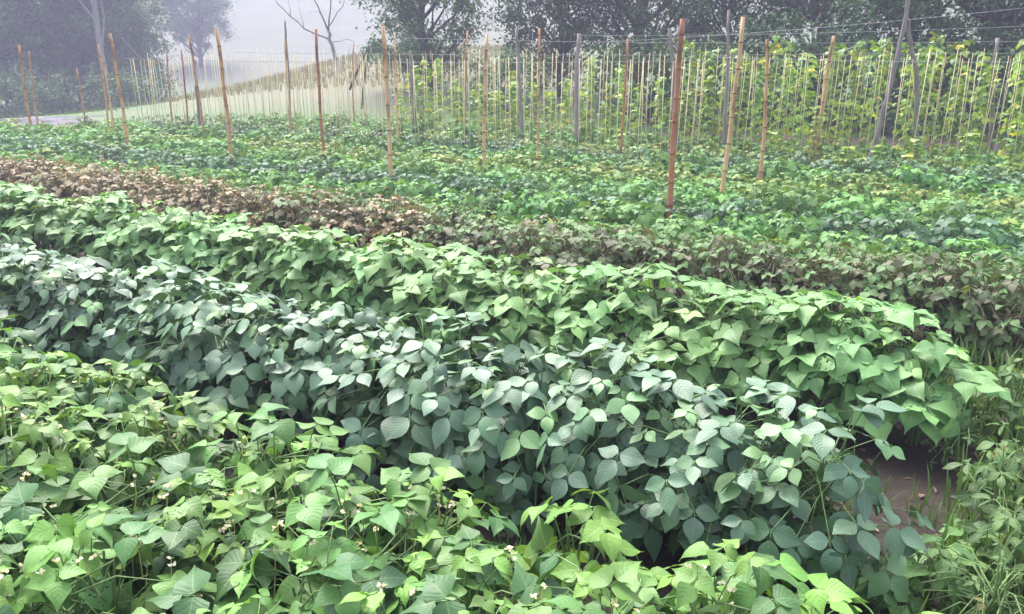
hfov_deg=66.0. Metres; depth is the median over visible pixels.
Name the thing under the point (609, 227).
field bean
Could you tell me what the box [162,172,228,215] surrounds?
bronze bean
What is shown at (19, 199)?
cowpea plant
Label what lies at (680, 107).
twine
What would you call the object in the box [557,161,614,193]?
field bean
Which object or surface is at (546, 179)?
field bean
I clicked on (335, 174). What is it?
field soybean
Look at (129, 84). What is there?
shrub
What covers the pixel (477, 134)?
field bean
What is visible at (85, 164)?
field bean
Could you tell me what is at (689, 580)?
bush bean
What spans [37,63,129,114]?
shrub
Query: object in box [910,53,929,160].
twine
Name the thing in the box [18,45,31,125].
bamboo pole
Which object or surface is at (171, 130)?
field bean
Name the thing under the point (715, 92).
twine
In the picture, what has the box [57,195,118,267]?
cowpea plant
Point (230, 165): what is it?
field soybean
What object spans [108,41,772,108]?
dry grass
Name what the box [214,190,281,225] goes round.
bronze bean
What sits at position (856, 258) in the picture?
bronze bean
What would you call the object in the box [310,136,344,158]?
field bean
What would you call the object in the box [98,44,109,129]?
bamboo pole
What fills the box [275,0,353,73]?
bare tree
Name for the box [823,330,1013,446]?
cowpea plant
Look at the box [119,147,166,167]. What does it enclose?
field soybean
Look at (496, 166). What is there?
field bean
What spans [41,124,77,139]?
field bean
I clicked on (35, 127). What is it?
field bean
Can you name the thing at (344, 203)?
bronze bean
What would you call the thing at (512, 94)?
climbing bean
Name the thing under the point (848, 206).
field bean
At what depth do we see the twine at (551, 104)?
11.78 m
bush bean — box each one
[0,314,59,389]
[0,327,84,416]
[0,338,16,361]
[0,362,43,417]
[0,363,169,465]
[0,367,73,450]
[0,385,98,518]
[0,386,103,482]
[0,394,161,504]
[0,413,43,487]
[0,419,134,551]
[0,432,204,611]
[0,464,103,611]
[0,481,158,613]
[0,488,24,575]
[0,539,103,613]
[3,357,123,459]
[4,513,205,613]
[43,400,232,561]
[52,606,117,613]
[58,358,192,495]
[97,390,253,531]
[98,472,314,613]
[111,452,296,613]
[131,500,321,613]
[145,565,279,613]
[180,402,337,534]
[192,462,383,581]
[207,413,381,591]
[212,520,416,613]
[215,587,361,613]
[221,453,405,611]
[294,452,487,610]
[330,491,533,613]
[336,574,463,613]
[360,524,576,613]
[363,466,520,608]
[399,573,513,613]
[507,549,673,613]
[510,488,674,608]
[537,596,643,613]
[623,539,815,613]
[670,553,821,613]
[695,604,720,613]
[710,559,873,613]
[921,611,941,613]
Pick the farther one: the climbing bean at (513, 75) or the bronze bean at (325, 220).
the climbing bean at (513, 75)
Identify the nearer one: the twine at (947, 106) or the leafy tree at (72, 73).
the twine at (947, 106)
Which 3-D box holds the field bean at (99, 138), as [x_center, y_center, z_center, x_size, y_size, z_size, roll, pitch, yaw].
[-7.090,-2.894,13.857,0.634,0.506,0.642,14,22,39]
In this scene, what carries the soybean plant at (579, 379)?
on the ground at (256, 24)
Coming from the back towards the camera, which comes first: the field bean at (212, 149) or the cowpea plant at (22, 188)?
the field bean at (212, 149)
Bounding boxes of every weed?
[825,513,889,603]
[843,560,910,613]
[872,541,972,613]
[884,526,990,613]
[909,539,1023,613]
[919,398,990,471]
[931,518,992,573]
[942,440,1023,546]
[943,563,1005,611]
[952,518,1023,613]
[954,421,1023,494]
[961,493,1023,613]
[965,390,1022,442]
[979,358,1023,442]
[979,438,1023,486]
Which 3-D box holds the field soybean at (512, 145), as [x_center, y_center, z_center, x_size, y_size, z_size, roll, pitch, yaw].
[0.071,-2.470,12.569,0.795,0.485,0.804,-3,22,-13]
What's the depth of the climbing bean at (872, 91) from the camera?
11.62 m
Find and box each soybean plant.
[0,232,32,254]
[0,235,35,254]
[0,243,59,266]
[0,245,56,345]
[0,245,77,343]
[0,250,53,345]
[0,251,93,367]
[0,254,108,362]
[0,271,18,337]
[5,254,138,341]
[29,265,143,373]
[38,271,155,386]
[46,269,146,367]
[85,273,188,392]
[87,253,193,378]
[105,275,221,395]
[112,289,266,418]
[117,260,253,374]
[130,278,235,387]
[157,279,280,385]
[160,289,292,440]
[171,291,297,421]
[205,296,333,442]
[225,310,374,453]
[251,298,347,415]
[280,325,402,474]
[285,301,400,417]
[287,321,422,465]
[311,338,480,498]
[363,305,498,409]
[364,319,520,489]
[373,312,533,492]
[388,340,561,513]
[432,343,567,503]
[454,353,606,538]
[482,343,622,497]
[521,337,710,561]
[531,339,707,524]
[584,350,747,506]
[594,370,785,565]
[612,376,815,550]
[617,396,822,586]
[684,377,883,588]
[704,394,934,603]
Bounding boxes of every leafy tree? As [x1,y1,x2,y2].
[0,0,95,115]
[0,3,42,96]
[4,0,139,111]
[23,0,181,105]
[35,0,178,106]
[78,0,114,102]
[339,0,504,91]
[430,0,459,65]
[483,0,634,96]
[563,0,730,105]
[648,0,814,97]
[731,0,952,119]
[798,0,1014,115]
[860,0,1023,113]
[950,0,1023,48]
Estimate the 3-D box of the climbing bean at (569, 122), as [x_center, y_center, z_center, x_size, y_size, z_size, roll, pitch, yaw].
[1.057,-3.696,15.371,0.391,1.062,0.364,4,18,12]
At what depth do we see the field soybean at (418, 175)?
8.92 m
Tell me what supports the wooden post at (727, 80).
on the ground at (256, 24)
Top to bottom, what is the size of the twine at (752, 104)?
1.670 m
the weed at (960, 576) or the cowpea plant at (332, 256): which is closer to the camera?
the weed at (960, 576)
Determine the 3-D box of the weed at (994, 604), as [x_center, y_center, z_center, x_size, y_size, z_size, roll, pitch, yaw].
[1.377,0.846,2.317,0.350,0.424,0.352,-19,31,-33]
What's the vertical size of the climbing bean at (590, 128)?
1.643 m
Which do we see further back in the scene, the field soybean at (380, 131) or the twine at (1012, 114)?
the field soybean at (380, 131)
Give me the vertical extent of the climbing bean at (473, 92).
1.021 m
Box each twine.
[130,59,139,124]
[133,61,143,123]
[140,60,148,121]
[144,61,152,121]
[147,53,155,125]
[148,58,159,126]
[150,58,157,126]
[152,61,162,131]
[154,63,165,127]
[158,60,168,128]
[172,62,179,134]
[173,62,182,128]
[177,58,185,123]
[188,58,195,123]
[198,63,206,121]
[204,61,210,124]
[205,62,211,119]
[210,54,217,131]
[212,54,221,130]
[216,62,223,125]
[218,60,226,131]
[225,62,233,133]
[230,58,238,130]
[235,59,242,130]
[240,59,246,141]
[245,62,250,128]
[250,56,258,129]
[250,59,256,128]
[258,59,266,135]
[262,63,264,132]
[265,62,271,128]
[268,58,276,127]
[276,64,281,131]
[283,61,290,136]
[287,67,289,136]
[292,61,295,134]
[294,61,299,134]
[296,60,302,141]
[299,60,307,141]
[308,60,313,145]
[311,65,315,133]
[320,63,324,126]
[326,60,331,135]
[335,54,339,123]
[335,63,336,133]
[338,70,340,132]
[339,55,342,142]
[341,54,346,138]
[345,57,349,133]
[346,65,351,132]
[351,59,356,133]
[358,61,361,120]
[360,61,362,129]
[362,59,368,136]
[362,66,365,138]
[365,54,371,124]
[373,60,378,137]
[379,58,384,155]
[392,60,396,133]
[397,60,401,151]
[399,53,401,107]
[400,59,405,138]
[407,63,412,137]
[413,61,419,143]
[413,70,415,135]
[422,53,422,127]
[423,56,425,140]
[426,69,428,145]
[434,72,434,131]
[435,60,439,144]
[442,77,442,149]
[450,53,450,126]
[450,61,453,140]
[451,89,451,145]
[462,54,462,84]
[464,60,464,145]
[467,60,469,148]
[478,79,478,152]
[487,60,487,148]
[490,51,490,136]
[493,75,493,150]
[495,88,496,150]
[497,55,498,118]
[498,58,501,149]
[505,94,506,148]
[508,58,510,152]
[516,57,517,145]
[523,59,524,151]
[525,49,526,104]
[528,54,532,146]
[532,59,532,134]
[543,60,543,134]
[544,68,544,114]
[549,53,552,162]
[555,54,556,120]
[556,60,556,154]
[560,63,562,154]
[566,61,572,156]
[567,53,569,134]
[578,58,579,164]
[585,56,588,153]
[590,55,591,156]
[596,61,601,159]
[600,52,604,136]
[604,56,607,152]
[608,61,611,170]
[615,61,619,160]
[622,59,630,171]
[628,60,632,159]
[635,52,639,152]
[637,66,642,162]
[640,58,643,161]
[643,53,649,137]
[645,60,648,155]
[649,55,653,138]
[654,59,659,151]
[657,52,660,139]
[660,56,664,154]
[666,62,673,175]
[675,60,684,161]
[681,59,690,169]
[689,59,698,160]
[691,52,700,158]
[695,61,703,175]
[699,49,705,139]
[710,46,718,144]
[717,58,724,159]
[726,57,730,137]
[728,65,732,129]
[734,57,746,160]
[735,51,744,140]
[742,60,753,156]
[744,57,752,146]
[750,59,754,154]
[751,52,757,140]
[767,60,777,148]
[773,53,785,151]
[774,57,786,157]
[781,56,789,147]
[782,58,791,150]
[791,55,802,143]
[791,56,798,149]
[798,53,806,147]
[799,55,808,168]
[809,56,821,157]
[811,55,823,152]
[815,61,825,161]
[820,57,831,134]
[823,61,834,155]
[826,57,839,150]
[832,58,845,155]
[838,61,850,166]
[843,62,861,181]
[846,55,859,145]
[855,55,865,140]
[855,61,870,168]
[863,54,880,168]
[866,58,876,144]
[872,47,884,156]
[876,46,892,161]
[879,59,892,163]
[889,55,907,160]
[889,58,904,164]
[899,62,912,164]
[903,53,918,147]
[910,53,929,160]
[917,59,934,164]
[920,49,937,156]
[928,59,943,160]
[931,52,945,152]
[935,48,958,169]
[945,56,960,151]
[945,58,962,169]
[954,61,968,165]
[957,54,972,149]
[961,57,977,172]
[966,48,984,153]
[974,58,1000,170]
[979,52,996,154]
[982,57,1008,174]
[986,60,1010,191]
[996,59,1013,141]
[1001,59,1021,170]
[1003,54,1020,159]
[1011,89,1023,172]
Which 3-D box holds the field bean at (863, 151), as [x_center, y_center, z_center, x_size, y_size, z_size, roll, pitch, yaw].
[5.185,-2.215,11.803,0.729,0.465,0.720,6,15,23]
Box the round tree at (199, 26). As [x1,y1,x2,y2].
[144,0,239,66]
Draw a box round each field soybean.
[0,134,20,150]
[0,137,29,153]
[4,134,48,153]
[28,135,66,154]
[34,142,80,158]
[52,142,87,157]
[65,140,115,161]
[83,145,117,163]
[89,144,142,164]
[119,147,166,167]
[141,118,170,133]
[144,146,192,170]
[165,116,197,134]
[167,152,218,172]
[184,121,209,134]
[191,156,234,177]
[193,122,225,134]
[208,151,254,177]
[219,119,242,136]
[231,120,261,136]
[231,159,285,180]
[243,121,270,140]
[249,159,300,183]
[263,124,294,140]
[280,130,306,141]
[284,158,331,187]
[296,127,329,142]
[296,157,351,188]
[317,124,350,143]
[334,171,378,196]
[358,128,386,144]
[366,128,403,147]
[366,162,416,200]
[388,167,442,205]
[392,132,424,151]
[404,131,440,153]
[428,165,485,200]
[429,134,463,156]
[451,131,488,156]
[455,178,513,211]
[471,140,505,154]
[494,136,527,158]
[494,177,547,212]
[515,183,577,222]
[516,143,555,156]
[536,145,576,163]
[554,177,611,220]
[555,144,595,165]
[584,192,633,227]
[589,148,633,169]
[621,146,662,169]
[630,194,684,234]
[646,142,693,174]
[664,198,731,236]
[680,150,719,170]
[708,192,778,237]
[713,152,751,177]
[745,148,796,185]
[762,205,840,253]
[782,150,826,181]
[801,210,883,250]
[814,159,853,185]
[844,157,895,181]
[847,207,940,255]
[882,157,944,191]
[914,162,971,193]
[916,210,1021,261]
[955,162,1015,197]
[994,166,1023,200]
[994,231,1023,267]
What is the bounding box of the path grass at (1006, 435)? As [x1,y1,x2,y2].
[897,321,1023,613]
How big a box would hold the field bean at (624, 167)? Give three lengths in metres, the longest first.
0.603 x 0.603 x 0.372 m
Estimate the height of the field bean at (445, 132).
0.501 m
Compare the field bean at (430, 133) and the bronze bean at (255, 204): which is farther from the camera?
the field bean at (430, 133)
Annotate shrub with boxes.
[0,64,60,118]
[5,75,95,116]
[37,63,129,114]
[77,66,166,110]
[107,62,183,105]
[455,43,559,113]
[581,27,715,124]
[637,31,776,128]
[692,24,835,128]
[777,26,956,131]
[852,32,1018,138]
[907,25,1023,140]
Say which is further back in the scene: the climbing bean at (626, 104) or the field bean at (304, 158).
the climbing bean at (626, 104)
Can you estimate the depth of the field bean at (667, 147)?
12.10 m
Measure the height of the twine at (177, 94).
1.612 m
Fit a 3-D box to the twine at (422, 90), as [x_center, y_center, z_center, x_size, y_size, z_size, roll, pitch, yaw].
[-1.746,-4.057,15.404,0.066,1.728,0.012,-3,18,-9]
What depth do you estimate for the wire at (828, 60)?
10.53 m
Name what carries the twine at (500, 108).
on the ground at (256, 24)
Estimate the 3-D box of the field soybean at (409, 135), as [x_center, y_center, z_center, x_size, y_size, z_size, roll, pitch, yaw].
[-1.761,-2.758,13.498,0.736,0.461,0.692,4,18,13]
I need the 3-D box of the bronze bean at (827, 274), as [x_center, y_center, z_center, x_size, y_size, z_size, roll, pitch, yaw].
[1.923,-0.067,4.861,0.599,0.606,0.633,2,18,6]
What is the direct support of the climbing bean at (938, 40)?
on the ground at (256, 24)
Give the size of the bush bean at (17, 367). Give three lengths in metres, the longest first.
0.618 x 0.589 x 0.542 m
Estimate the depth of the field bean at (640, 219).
7.03 m
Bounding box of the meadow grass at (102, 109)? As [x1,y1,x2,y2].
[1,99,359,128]
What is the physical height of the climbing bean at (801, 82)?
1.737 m
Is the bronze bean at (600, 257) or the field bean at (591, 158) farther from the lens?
the field bean at (591, 158)
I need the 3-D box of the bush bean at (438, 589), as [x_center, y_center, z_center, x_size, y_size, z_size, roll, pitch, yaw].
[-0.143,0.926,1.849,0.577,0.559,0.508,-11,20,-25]
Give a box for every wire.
[124,58,717,62]
[234,52,1023,54]
[412,38,1020,42]
[581,26,1023,35]
[609,8,1021,41]
[713,57,922,61]
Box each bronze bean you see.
[0,154,45,179]
[0,156,32,186]
[0,158,18,186]
[1,155,29,180]
[3,154,62,195]
[8,164,46,191]
[19,154,66,192]
[24,157,71,195]
[28,155,90,209]
[31,172,84,208]
[32,161,94,207]
[65,162,99,195]
[66,163,132,208]
[76,170,138,212]
[77,174,131,209]
[86,154,132,189]
[103,174,148,210]
[110,161,164,194]
[126,166,180,210]
[127,180,197,226]
[129,166,186,209]
[146,178,193,210]
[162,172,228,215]
[168,184,223,224]
[175,172,237,227]
[180,178,239,225]
[202,187,252,239]
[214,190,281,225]
[219,185,266,237]
[225,184,285,239]
[243,186,311,242]
[246,188,298,230]
[262,192,329,243]
[283,185,344,242]
[295,198,364,249]
[299,188,357,241]
[319,188,380,252]
[334,201,392,249]
[350,186,421,247]
[356,194,423,251]
[369,196,435,240]
[369,205,441,269]
[389,203,441,256]
[411,213,483,269]
[422,203,478,246]
[431,214,503,279]
[445,216,529,281]
[447,210,511,265]
[496,224,564,280]
[497,214,566,277]
[521,233,601,300]
[538,216,606,284]
[554,233,637,296]
[568,215,637,290]
[606,223,671,300]
[608,237,687,308]
[629,233,717,308]
[630,238,716,318]
[674,234,766,322]
[682,231,776,304]
[713,234,808,319]
[718,236,808,318]
[764,240,866,320]
[773,249,873,339]
[828,257,915,343]
[831,245,916,335]
[840,252,962,354]
[872,251,997,355]
[909,253,1020,346]
[919,268,1023,360]
[961,252,1023,346]
[965,273,1023,370]
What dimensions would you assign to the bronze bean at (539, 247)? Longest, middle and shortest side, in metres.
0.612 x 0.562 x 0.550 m
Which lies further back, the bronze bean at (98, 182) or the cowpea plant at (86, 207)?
the bronze bean at (98, 182)
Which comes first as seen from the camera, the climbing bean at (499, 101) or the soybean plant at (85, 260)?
the soybean plant at (85, 260)
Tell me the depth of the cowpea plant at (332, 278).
4.96 m
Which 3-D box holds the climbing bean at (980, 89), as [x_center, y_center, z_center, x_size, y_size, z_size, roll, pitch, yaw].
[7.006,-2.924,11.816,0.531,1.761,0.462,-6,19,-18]
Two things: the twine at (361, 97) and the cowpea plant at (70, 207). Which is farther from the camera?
the twine at (361, 97)
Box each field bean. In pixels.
[0,120,21,136]
[0,122,25,135]
[0,126,15,145]
[0,131,18,143]
[0,142,33,159]
[0,151,21,168]
[2,118,21,128]
[3,149,46,160]
[4,134,36,144]
[11,155,35,168]
[16,128,45,139]
[20,123,53,139]
[20,144,61,161]
[30,132,65,147]
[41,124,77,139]
[41,127,73,137]
[42,156,83,173]
[54,123,75,131]
[61,130,96,153]
[62,124,97,139]
[62,147,100,168]
[65,161,103,173]
[71,115,99,130]
[72,126,104,143]
[78,139,121,153]
[78,159,118,175]
[89,122,110,129]
[91,127,122,144]
[91,162,125,176]
[96,117,133,134]
[97,141,133,160]
[98,160,129,169]
[101,128,138,146]
[107,124,135,134]
[112,118,140,134]
[115,139,161,166]
[117,167,144,186]
[118,153,157,171]
[119,133,151,147]
[124,131,169,150]
[124,166,170,183]
[128,122,159,134]
[131,143,169,163]
[135,160,178,178]
[139,127,166,135]
[142,132,174,142]
[145,135,175,151]
[150,165,195,192]
[154,144,192,159]
[156,159,204,180]
[157,123,190,136]
[159,136,197,155]
[168,134,184,142]
[170,135,204,150]
[173,125,201,137]
[175,148,209,167]
[176,167,218,183]
[184,136,228,153]
[186,146,223,167]
[187,124,218,139]
[192,166,255,191]
[193,170,253,194]
[194,139,238,155]
[196,118,215,126]
[202,124,236,142]
[211,117,233,131]
[212,146,250,175]
[214,138,251,158]
[215,114,240,124]
[220,176,286,202]
[225,129,257,141]
[234,172,275,193]
[237,147,270,168]
[240,127,275,145]
[240,138,261,155]
[245,146,288,161]
[248,114,269,126]
[249,116,276,125]
[249,186,297,211]
[250,147,290,172]
[251,126,289,145]
[251,147,297,159]
[253,169,305,197]
[257,133,284,151]
[265,112,287,130]
[269,160,310,177]
[273,139,304,157]
[277,133,301,146]
[277,173,335,201]
[278,111,306,122]
[279,121,305,133]
[280,119,309,131]
[280,147,315,164]
[286,185,331,218]
[288,130,329,147]
[288,171,352,200]
[289,149,338,176]
[292,140,321,155]
[293,115,316,126]
[298,120,331,132]
[301,152,332,167]
[303,113,329,126]
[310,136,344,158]
[313,139,346,156]
[316,121,344,135]
[319,113,352,129]
[319,146,365,170]
[320,195,368,215]
[328,155,367,182]
[330,131,362,152]
[332,180,381,202]
[333,126,360,137]
[337,157,378,186]
[339,123,370,133]
[342,146,370,160]
[343,130,379,153]
[348,112,375,135]
[348,145,385,164]
[350,124,374,135]
[352,177,401,204]
[357,147,393,165]
[361,161,406,193]
[363,133,406,158]
[368,119,381,128]
[373,114,398,129]
[376,156,406,174]
[383,121,416,139]
[384,151,400,158]
[385,178,440,211]
[388,161,435,181]
[392,139,427,157]
[392,147,434,176]
[392,194,458,222]
[394,150,429,169]
[406,123,432,139]
[410,142,451,162]
[413,159,455,177]
[420,202,483,225]
[422,129,450,144]
[422,150,463,171]
[423,166,471,198]
[426,124,458,137]
[429,187,481,220]
[435,128,466,147]
[435,144,472,162]
[439,157,478,170]
[441,160,476,173]
[444,164,497,203]
[446,124,479,145]
[458,186,521,223]
[460,129,490,145]
[462,146,501,169]
[462,154,509,169]
[464,154,517,188]
[466,210,524,250]
[468,129,500,153]
[476,166,532,199]
[479,117,507,134]
[489,149,523,167]
[490,128,518,145]
[491,151,532,178]
[495,186,565,234]
[498,164,548,190]
[499,133,523,149]
[505,127,534,147]
[507,142,548,169]
[508,172,558,199]
[508,214,562,256]
[509,151,553,177]
[518,122,546,139]
[520,135,558,154]
[522,128,558,145]
[527,168,574,188]
[531,191,594,230]
[536,144,576,171]
[540,159,588,181]
[546,122,570,144]
[546,173,595,210]
[547,140,573,154]
[548,218,627,251]
[551,131,584,150]
[554,153,595,173]
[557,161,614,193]
[567,200,635,235]
[568,125,594,143]
[572,142,605,160]
[573,160,620,190]
[579,224,642,261]
[582,130,613,150]
[588,155,630,178]
[588,178,634,210]
[589,171,642,202]
[591,128,620,147]
[594,199,669,240]
[597,139,632,159]
[598,131,638,152]
[602,165,644,191]
[608,154,651,176]
[617,177,675,217]
[618,160,667,184]
[622,129,647,149]
[627,144,656,163]
[629,174,679,202]
[630,130,665,156]
[636,148,679,185]
[637,132,666,149]
[644,182,715,217]
[646,140,687,161]
[646,210,723,273]
[649,213,718,245]
[651,162,699,194]
[663,130,693,150]
[663,177,718,205]
[664,138,693,152]
[665,150,720,184]
[684,188,750,233]
[685,173,727,191]
[686,136,720,161]
[686,174,744,211]
[691,141,722,165]
[692,130,721,146]
[694,228,764,278]
[698,160,745,185]
[702,210,776,260]
[712,138,752,162]
[713,135,753,151]
[713,146,747,168]
[726,159,773,192]
[726,186,795,229]
[728,171,768,201]
[730,182,791,210]
[738,142,776,160]
[744,150,781,168]
[749,138,777,159]
[754,157,803,191]
[755,174,806,196]
[757,211,831,255]
[763,186,834,229]
[764,237,835,288]
[768,175,832,217]
[769,140,805,154]
[772,144,811,173]
[777,147,813,165]
[789,165,840,193]
[795,224,882,274]
[805,194,887,232]
[808,174,850,201]
[811,142,850,168]
[816,183,872,220]
[816,228,892,283]
[818,152,846,170]
[826,170,876,197]
[831,152,883,174]
[838,143,884,168]
[840,174,898,208]
[845,169,908,195]
[851,138,895,164]
[854,197,924,239]
[856,247,943,304]
[857,186,926,224]
[870,183,935,215]
[876,161,910,181]
[879,146,920,171]
[880,234,954,284]
[883,164,948,199]
[885,142,931,164]
[897,197,975,246]
[904,147,952,171]
[907,194,982,237]
[920,155,958,172]
[922,143,959,164]
[928,237,1023,272]
[929,169,997,207]
[929,186,987,212]
[930,241,1023,317]
[939,147,990,171]
[939,193,1014,231]
[944,161,988,185]
[949,144,997,171]
[953,209,1023,250]
[975,154,1023,178]
[977,183,1023,213]
[978,191,1023,223]
[979,165,1023,194]
[989,152,1023,170]
[993,219,1023,245]
[1004,197,1023,239]
[1011,196,1023,215]
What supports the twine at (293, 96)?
on the ground at (256, 24)
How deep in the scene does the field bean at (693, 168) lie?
10.37 m
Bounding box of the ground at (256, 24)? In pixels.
[0,0,1023,613]
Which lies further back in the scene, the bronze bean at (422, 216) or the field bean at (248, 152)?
the field bean at (248, 152)
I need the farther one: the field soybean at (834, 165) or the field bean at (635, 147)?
the field bean at (635, 147)
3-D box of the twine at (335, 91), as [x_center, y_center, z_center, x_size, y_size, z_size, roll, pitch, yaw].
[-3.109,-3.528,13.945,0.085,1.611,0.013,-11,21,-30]
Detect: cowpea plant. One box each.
[0,181,42,236]
[0,183,61,254]
[0,185,28,232]
[0,191,35,235]
[0,193,77,253]
[1,191,71,248]
[3,196,76,249]
[11,197,83,257]
[47,204,125,267]
[55,195,105,249]
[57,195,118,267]
[76,194,142,269]
[80,190,140,268]
[92,212,169,281]
[95,203,176,269]
[113,209,189,278]
[130,200,191,279]
[145,207,208,265]
[150,210,213,277]
[160,220,251,281]
[161,214,253,292]
[194,224,270,299]
[196,212,273,293]
[208,226,299,293]
[220,223,293,309]
[249,224,341,309]
[267,230,350,302]
[269,226,375,318]
[272,231,354,307]
[310,234,403,317]
[324,236,416,328]
[344,239,438,318]
[345,232,451,325]
[383,253,492,342]
[396,248,461,339]
[405,242,505,339]
[411,253,511,353]
[459,268,573,353]
[467,252,570,350]
[513,264,596,355]
[535,261,646,364]
[535,274,641,375]
[565,278,682,371]
[595,261,708,370]
[612,296,745,396]
[658,274,762,377]
[686,286,809,409]
[702,295,827,401]
[736,289,883,405]
[754,290,877,417]
[776,296,930,440]
[814,298,976,425]
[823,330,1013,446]
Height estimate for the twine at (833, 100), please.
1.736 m
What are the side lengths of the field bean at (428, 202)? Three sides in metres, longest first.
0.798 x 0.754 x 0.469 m
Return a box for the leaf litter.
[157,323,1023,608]
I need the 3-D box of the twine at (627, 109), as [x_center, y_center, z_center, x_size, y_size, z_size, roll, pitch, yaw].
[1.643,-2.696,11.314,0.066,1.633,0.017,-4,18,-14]
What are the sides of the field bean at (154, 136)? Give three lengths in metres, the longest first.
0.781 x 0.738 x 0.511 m
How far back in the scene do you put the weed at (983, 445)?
3.14 m
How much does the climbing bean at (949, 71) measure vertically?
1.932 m
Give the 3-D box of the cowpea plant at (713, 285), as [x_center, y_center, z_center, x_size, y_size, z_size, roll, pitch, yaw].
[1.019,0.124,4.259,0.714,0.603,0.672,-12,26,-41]
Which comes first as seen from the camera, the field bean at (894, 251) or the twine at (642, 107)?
the field bean at (894, 251)
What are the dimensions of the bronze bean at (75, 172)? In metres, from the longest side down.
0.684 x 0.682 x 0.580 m
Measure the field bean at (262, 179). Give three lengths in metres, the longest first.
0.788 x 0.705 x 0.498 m
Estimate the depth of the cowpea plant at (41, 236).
6.54 m
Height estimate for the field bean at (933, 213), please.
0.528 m
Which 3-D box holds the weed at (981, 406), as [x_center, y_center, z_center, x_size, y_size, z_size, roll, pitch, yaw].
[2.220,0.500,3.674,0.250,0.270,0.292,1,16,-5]
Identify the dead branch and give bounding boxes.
[348,45,369,89]
[361,42,371,108]
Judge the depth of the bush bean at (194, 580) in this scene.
1.95 m
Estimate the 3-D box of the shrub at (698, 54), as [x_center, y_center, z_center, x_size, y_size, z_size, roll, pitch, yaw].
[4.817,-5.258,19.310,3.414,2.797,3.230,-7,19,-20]
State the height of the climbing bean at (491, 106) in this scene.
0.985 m
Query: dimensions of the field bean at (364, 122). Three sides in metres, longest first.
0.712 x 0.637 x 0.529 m
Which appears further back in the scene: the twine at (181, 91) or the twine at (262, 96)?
the twine at (181, 91)
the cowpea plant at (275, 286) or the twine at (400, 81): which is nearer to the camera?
the cowpea plant at (275, 286)
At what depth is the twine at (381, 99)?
13.27 m
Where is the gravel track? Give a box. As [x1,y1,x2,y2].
[0,115,113,125]
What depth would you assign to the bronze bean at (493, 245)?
5.83 m
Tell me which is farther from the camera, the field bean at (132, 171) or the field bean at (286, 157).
the field bean at (286, 157)
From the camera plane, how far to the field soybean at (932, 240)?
6.61 m
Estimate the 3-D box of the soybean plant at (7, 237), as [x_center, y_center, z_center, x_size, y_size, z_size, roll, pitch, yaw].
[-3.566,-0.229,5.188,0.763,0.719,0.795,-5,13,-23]
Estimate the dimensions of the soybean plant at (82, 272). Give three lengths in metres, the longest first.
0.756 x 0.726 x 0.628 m
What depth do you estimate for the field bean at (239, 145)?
12.20 m
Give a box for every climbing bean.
[392,84,407,123]
[393,85,406,131]
[403,74,419,133]
[409,65,424,121]
[414,74,426,130]
[418,60,436,134]
[423,97,437,128]
[429,58,449,130]
[432,91,448,123]
[445,87,460,130]
[448,78,460,126]
[454,86,468,136]
[456,90,468,125]
[465,89,479,132]
[474,83,488,135]
[486,92,497,129]
[488,90,507,138]
[494,95,507,137]
[502,71,524,135]
[505,81,519,137]
[515,93,525,129]
[518,82,542,140]
[527,86,542,125]
[540,91,554,131]
[545,91,559,142]
[555,78,573,134]
[559,89,573,133]
[579,91,587,142]
[580,82,594,133]
[581,58,598,141]
[596,103,614,137]
[598,84,616,141]
[606,64,628,138]
[615,66,630,132]
[628,83,647,148]
[628,88,645,136]
[649,76,671,149]
[649,86,666,141]
[662,64,686,146]
[679,38,701,134]
[679,88,699,156]
[687,48,720,144]
[694,76,718,148]
[707,60,735,145]
[716,48,741,134]
[722,52,752,152]
[733,55,759,148]
[743,55,771,150]
[755,34,781,142]
[759,129,784,166]
[762,39,795,149]
[771,57,799,157]
[787,52,819,149]
[789,63,818,150]
[802,111,827,169]
[805,42,847,159]
[812,48,847,146]
[833,39,869,167]
[833,52,870,145]
[835,146,860,182]
[851,40,893,160]
[856,37,895,153]
[865,145,888,178]
[885,43,925,157]
[890,52,929,162]
[899,136,927,181]
[907,31,952,148]
[908,46,944,163]
[927,38,974,152]
[938,65,977,165]
[953,132,988,185]
[955,50,998,160]
[963,63,1003,159]
[988,54,1023,165]
[993,39,1023,153]
[997,121,1023,175]
[1006,123,1023,165]
[1008,99,1023,159]
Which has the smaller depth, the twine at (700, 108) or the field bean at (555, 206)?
the field bean at (555, 206)
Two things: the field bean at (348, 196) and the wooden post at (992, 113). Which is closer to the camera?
the field bean at (348, 196)
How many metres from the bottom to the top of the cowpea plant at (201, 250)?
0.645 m
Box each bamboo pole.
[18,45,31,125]
[28,52,38,125]
[76,68,85,124]
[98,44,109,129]
[102,56,113,126]
[109,33,129,147]
[166,54,173,127]
[180,50,188,132]
[188,34,205,140]
[215,28,233,171]
[283,39,291,130]
[315,29,325,159]
[352,43,354,124]
[381,26,393,189]
[394,33,398,138]
[463,30,468,130]
[482,34,488,180]
[536,28,540,161]
[619,39,628,157]
[666,19,684,218]
[719,17,744,206]
[758,39,768,195]
[814,36,834,160]
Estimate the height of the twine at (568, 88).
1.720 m
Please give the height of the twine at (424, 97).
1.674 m
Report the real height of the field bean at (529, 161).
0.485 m
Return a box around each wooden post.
[194,60,201,134]
[284,20,290,127]
[408,51,416,125]
[515,27,523,136]
[574,33,580,147]
[668,28,679,161]
[721,10,729,156]
[867,0,909,166]
[907,18,919,161]
[988,38,999,150]
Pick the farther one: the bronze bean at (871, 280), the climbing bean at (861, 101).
the climbing bean at (861, 101)
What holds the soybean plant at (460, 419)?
on the ground at (256, 24)
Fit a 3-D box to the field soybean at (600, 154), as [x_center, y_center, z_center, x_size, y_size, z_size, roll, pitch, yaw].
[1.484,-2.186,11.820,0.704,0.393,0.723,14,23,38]
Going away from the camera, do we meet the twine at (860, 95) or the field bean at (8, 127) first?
the twine at (860, 95)

